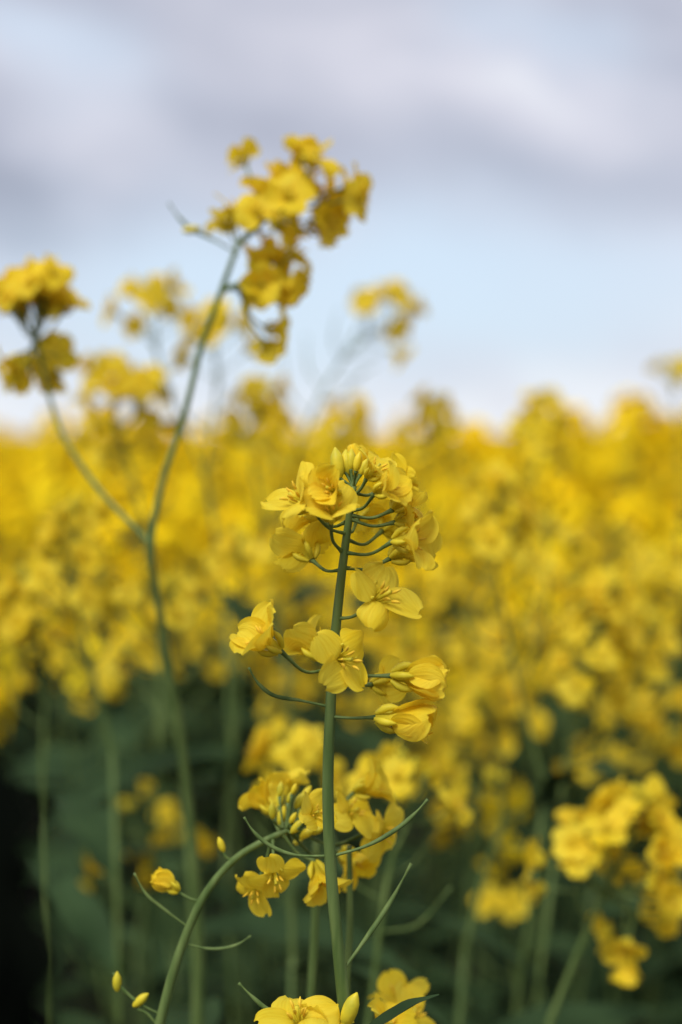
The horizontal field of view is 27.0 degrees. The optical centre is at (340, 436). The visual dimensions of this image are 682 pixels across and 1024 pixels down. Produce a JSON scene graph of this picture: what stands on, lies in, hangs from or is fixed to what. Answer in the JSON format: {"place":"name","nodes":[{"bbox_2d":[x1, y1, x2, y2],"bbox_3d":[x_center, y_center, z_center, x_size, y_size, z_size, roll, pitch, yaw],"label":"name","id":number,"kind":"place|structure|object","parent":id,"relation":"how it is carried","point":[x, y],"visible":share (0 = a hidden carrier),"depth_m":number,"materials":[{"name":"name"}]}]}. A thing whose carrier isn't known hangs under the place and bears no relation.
{"place":"outdoors","nodes":[
{"label":"outdoors","id":0,"kind":"place"},
{"bbox_2d":[0,0,681,436],"label":"sky","id":1,"kind":"structure","parent":0,"point":[522,159],"materials":[{"name":"white"}]},
{"bbox_2d":[0,389,681,1023],"bbox_3d":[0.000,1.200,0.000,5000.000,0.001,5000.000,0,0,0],"label":"ground","id":2,"kind":"structure","parent":0,"point":[69,971],"depth_m":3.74,"materials":[{"name":"green plant"}]},
{"bbox_2d":[1,493,124,1023],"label":"rapeseed plant","id":3,"kind":"object","parent":2,"relation":"on","point":[84,915],"visible":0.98,"depth_m":0.81,"materials":[{"name":"yellow plant"}]},
{"bbox_2d":[17,618,190,1023],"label":"rapeseed plant","id":4,"kind":"object","parent":2,"relation":"on","point":[57,659],"visible":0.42,"depth_m":1.23,"materials":[{"name":"yellow plant"}]},
{"bbox_2d":[64,853,152,1023],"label":"rapeseed plant","id":5,"kind":"object","parent":2,"relation":"on","point":[93,869],"visible":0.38,"depth_m":0.95,"materials":[{"name":"green plant"}]},
{"bbox_2d":[0,578,239,1019],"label":"rapeseed plant","id":6,"kind":"object","parent":2,"relation":"on","point":[60,847],"visible":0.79,"depth_m":0.86,"materials":[{"name":"yellow plant"}]},
{"bbox_2d":[27,350,263,1023],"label":"rapeseed plant","id":7,"kind":"object","parent":2,"relation":"on","point":[140,385],"visible":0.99,"depth_m":0.94,"materials":[{"name":"yellow plant"}]},
{"bbox_2d":[59,569,239,1022],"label":"rapeseed plant","id":8,"kind":"object","parent":2,"relation":"on","point":[86,576],"visible":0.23,"depth_m":1.25,"materials":[{"name":"yellow plant"}]},
{"bbox_2d":[88,627,227,1007],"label":"rapeseed plant","id":9,"kind":"object","parent":2,"relation":"on","point":[135,648],"visible":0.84,"depth_m":1.05,"materials":[{"name":"yellow plant"}]},
{"bbox_2d":[112,779,236,1023],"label":"rapeseed plant","id":10,"kind":"object","parent":2,"relation":"on","point":[166,807],"visible":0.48,"depth_m":1.05,"materials":[{"name":"yellow plant"}]},
{"bbox_2d":[139,820,216,1006],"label":"rapeseed plant","id":11,"kind":"object","parent":2,"relation":"on","point":[204,844],"visible":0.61,"depth_m":0.95,"materials":[{"name":"yellow plant"}]},
{"bbox_2d":[91,268,272,1023],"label":"rapeseed plant","id":12,"kind":"object","parent":2,"relation":"on","point":[159,295],"visible":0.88,"depth_m":0.95,"materials":[{"name":"yellow plant"}]},
{"bbox_2d":[0,133,372,1023],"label":"rapeseed plant","id":13,"kind":"object","parent":2,"relation":"on","point":[280,197],"visible":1,"depth_m":0.64,"materials":[{"name":"yellow plant"}]},
{"bbox_2d":[172,622,272,1023],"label":"rapeseed plant","id":14,"kind":"object","parent":2,"relation":"on","point":[216,669],"visible":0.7,"depth_m":1.36,"materials":[{"name":"yellow plant"}]},
{"bbox_2d":[176,373,297,998],"bbox_3d":[-0.081,0.577,1.029,0.130,1.246,0.096,0,0,20],"label":"rapeseed plant","id":15,"kind":"object","parent":2,"relation":"on","point":[262,406],"visible":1,"depth_m":1.00,"materials":[{"name":"yellow plant"}]},
{"bbox_2d":[82,523,421,1023],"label":"rapeseed plant","id":16,"kind":"object","parent":2,"relation":"on","point":[237,550],"visible":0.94,"depth_m":0.90,"materials":[{"name":"yellow plant"}]},
{"bbox_2d":[112,754,403,1023],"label":"rapeseed plant","id":17,"kind":"object","parent":2,"relation":"on","point":[259,889],"visible":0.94,"depth_m":0.49,"materials":[{"name":"yellow plant"}]},
{"bbox_2d":[98,564,418,1023],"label":"rapeseed plant","id":18,"kind":"object","parent":2,"relation":"on","point":[185,607],"visible":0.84,"depth_m":0.77,"materials":[{"name":"yellow plant"}]},
{"bbox_2d":[180,671,358,1023],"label":"rapeseed plant","id":19,"kind":"object","parent":2,"relation":"on","point":[300,691],"visible":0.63,"depth_m":1.15,"materials":[{"name":"yellow plant"}]},
{"bbox_2d":[204,597,380,1011],"bbox_3d":[-0.054,0.660,1.100,0.185,1.081,0.129,0,0,-30],"label":"rapeseed plant","id":20,"kind":"object","parent":2,"relation":"on","point":[249,657],"visible":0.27,"depth_m":1.08,"materials":[{"name":"yellow plant"}]},
{"bbox_2d":[171,392,429,966],"bbox_3d":[-0.046,0.581,1.283,0.224,1.239,0.146,0,0,-11],"label":"rapeseed plant","id":21,"kind":"object","parent":2,"relation":"on","point":[358,413],"visible":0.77,"depth_m":1.24,"materials":[{"name":"yellow plant"}]},
{"bbox_2d":[204,595,429,1009],"bbox_3d":[-0.029,0.660,1.094,0.129,1.081,0.161,0,0,38],"label":"rapeseed plant","id":22,"kind":"object","parent":2,"relation":"on","point":[398,938],"visible":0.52,"depth_m":1.08,"materials":[{"name":"yellow plant"}]},
{"bbox_2d":[229,443,449,1023],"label":"rapeseed plant","id":23,"kind":"object","parent":2,"relation":"on","point":[318,502],"visible":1,"depth_m":0.44,"materials":[{"name":"yellow plant"}]},
{"bbox_2d":[256,279,427,1023],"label":"rapeseed plant","id":24,"kind":"object","parent":2,"relation":"on","point":[366,301],"visible":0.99,"depth_m":1.05,"materials":[{"name":"yellow plant"}]},
{"bbox_2d":[243,717,445,1023],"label":"rapeseed plant","id":25,"kind":"object","parent":2,"relation":"on","point":[279,749],"visible":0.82,"depth_m":0.74,"materials":[{"name":"yellow plant"}]},
{"bbox_2d":[301,689,410,1011],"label":"rapeseed plant","id":26,"kind":"object","parent":2,"relation":"on","point":[363,696],"visible":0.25,"depth_m":1.24,"materials":[{"name":"yellow plant"}]},
{"bbox_2d":[246,617,494,1023],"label":"rapeseed plant","id":27,"kind":"object","parent":2,"relation":"on","point":[408,894],"visible":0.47,"depth_m":1.07,"materials":[{"name":"yellow plant"}]},
{"bbox_2d":[301,629,442,969],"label":"rapeseed plant","id":28,"kind":"object","parent":2,"relation":"on","point":[420,649],"visible":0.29,"depth_m":1.19,"materials":[{"name":"yellow plant"}]},
{"bbox_2d":[335,739,472,1023],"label":"rapeseed plant","id":29,"kind":"object","parent":2,"relation":"on","point":[402,766],"visible":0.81,"depth_m":0.66,"materials":[{"name":"yellow plant"}]},
{"bbox_2d":[351,560,482,974],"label":"rapeseed plant","id":30,"kind":"object","parent":2,"relation":"on","point":[437,577],"visible":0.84,"depth_m":1.28,"materials":[{"name":"yellow plant"}]},
{"bbox_2d":[393,749,456,973],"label":"rapeseed plant","id":31,"kind":"object","parent":2,"relation":"on","point":[438,807],"visible":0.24,"depth_m":1.14,"materials":[{"name":"yellow plant"}]},
{"bbox_2d":[356,711,506,1023],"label":"rapeseed plant","id":32,"kind":"object","parent":2,"relation":"on","point":[481,746],"visible":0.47,"depth_m":1.15,"materials":[{"name":"yellow plant"}]},
{"bbox_2d":[350,670,516,1023],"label":"rapeseed plant","id":33,"kind":"object","parent":2,"relation":"on","point":[473,728],"visible":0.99,"depth_m":1.06,"materials":[{"name":"yellow plant"}]},
{"bbox_2d":[399,709,476,996],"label":"rapeseed plant","id":34,"kind":"object","parent":2,"relation":"on","point":[468,763],"visible":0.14,"depth_m":1.28,"materials":[{"name":"yellow plant"}]},
{"bbox_2d":[372,385,512,1020],"bbox_3d":[0.060,0.580,1.106,0.144,1.241,0.069,0,0,16],"label":"rapeseed plant","id":35,"kind":"object","parent":2,"relation":"on","point":[440,427],"visible":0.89,"depth_m":1.10,"materials":[{"name":"yellow plant"}]},
{"bbox_2d":[344,386,569,975],"bbox_3d":[0.092,0.579,1.190,0.192,1.243,0.133,0,0,-39],"label":"rapeseed plant","id":36,"kind":"object","parent":2,"relation":"on","point":[556,423],"visible":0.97,"depth_m":1.20,"materials":[{"name":"yellow plant"}]},
{"bbox_2d":[421,883,543,1023],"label":"rapeseed plant","id":37,"kind":"object","parent":2,"relation":"on","point":[512,905],"visible":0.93,"depth_m":0.99,"materials":[{"name":"yellow plant"}]},
{"bbox_2d":[428,661,595,1012],"bbox_3d":[0.152,0.685,1.121,0.197,1.030,0.112,0,0,-37],"label":"rapeseed plant","id":38,"kind":"object","parent":2,"relation":"on","point":[539,722],"visible":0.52,"depth_m":1.10,"materials":[{"name":"yellow plant"}]},
{"bbox_2d":[425,616,603,1017],"bbox_3d":[0.102,0.671,1.118,0.202,1.059,0.144,0,0,-45],"label":"rapeseed plant","id":39,"kind":"object","parent":2,"relation":"on","point":[478,648],"visible":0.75,"depth_m":1.11,"materials":[{"name":"yellow plant"}]},
{"bbox_2d":[429,605,599,1023],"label":"rapeseed plant","id":40,"kind":"object","parent":2,"relation":"on","point":[508,682],"visible":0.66,"depth_m":1.11,"materials":[{"name":"yellow plant"}]},
{"bbox_2d":[364,565,681,1006],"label":"rapeseed plant","id":41,"kind":"object","parent":2,"relation":"on","point":[620,689],"visible":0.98,"depth_m":0.86,"materials":[{"name":"yellow plant"}]},
{"bbox_2d":[444,460,652,1023],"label":"rapeseed plant","id":42,"kind":"object","parent":2,"relation":"on","point":[521,546],"visible":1,"depth_m":0.85,"materials":[{"name":"yellow plant"}]},
{"bbox_2d":[446,763,650,1023],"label":"rapeseed plant","id":43,"kind":"object","parent":2,"relation":"on","point":[583,1013],"visible":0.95,"depth_m":0.80,"materials":[{"name":"green plant"}]},
{"bbox_2d":[427,573,681,1023],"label":"rapeseed plant","id":44,"kind":"object","parent":2,"relation":"on","point":[611,909],"visible":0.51,"depth_m":1.09,"materials":[{"name":"yellow plant"}]},
{"bbox_2d":[555,734,637,1003],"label":"rapeseed plant","id":45,"kind":"object","parent":2,"relation":"on","point":[618,754],"visible":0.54,"depth_m":1.10,"materials":[{"name":"yellow plant"}]},
{"bbox_2d":[522,773,681,1023],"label":"rapeseed plant","id":46,"kind":"object","parent":2,"relation":"on","point":[618,806],"visible":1,"depth_m":0.70,"materials":[{"name":"yellow plant"}]},
{"bbox_2d":[552,513,681,1005],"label":"rapeseed plant","id":47,"kind":"object","parent":2,"relation":"on","point":[608,546],"visible":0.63,"depth_m":1.26,"materials":[{"name":"yellow plant"}]},
{"bbox_2d":[580,355,681,1023],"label":"rapeseed plant","id":48,"kind":"object","parent":2,"relation":"on","point":[674,379],"visible":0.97,"depth_m":1.30,"materials":[{"name":"yellow plant"}]},
{"bbox_2d":[619,538,681,945],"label":"rapeseed plant","id":49,"kind":"object","parent":2,"relation":"on","point":[653,562],"visible":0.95,"depth_m":1.08,"materials":[{"name":"yellow plant"}]},
{"bbox_2d":[632,725,681,1023],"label":"rapeseed plant","id":50,"kind":"object","parent":2,"relation":"on","point":[643,764],"visible":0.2,"depth_m":1.39,"materials":[{"name":"yellow plant"}]}
]}

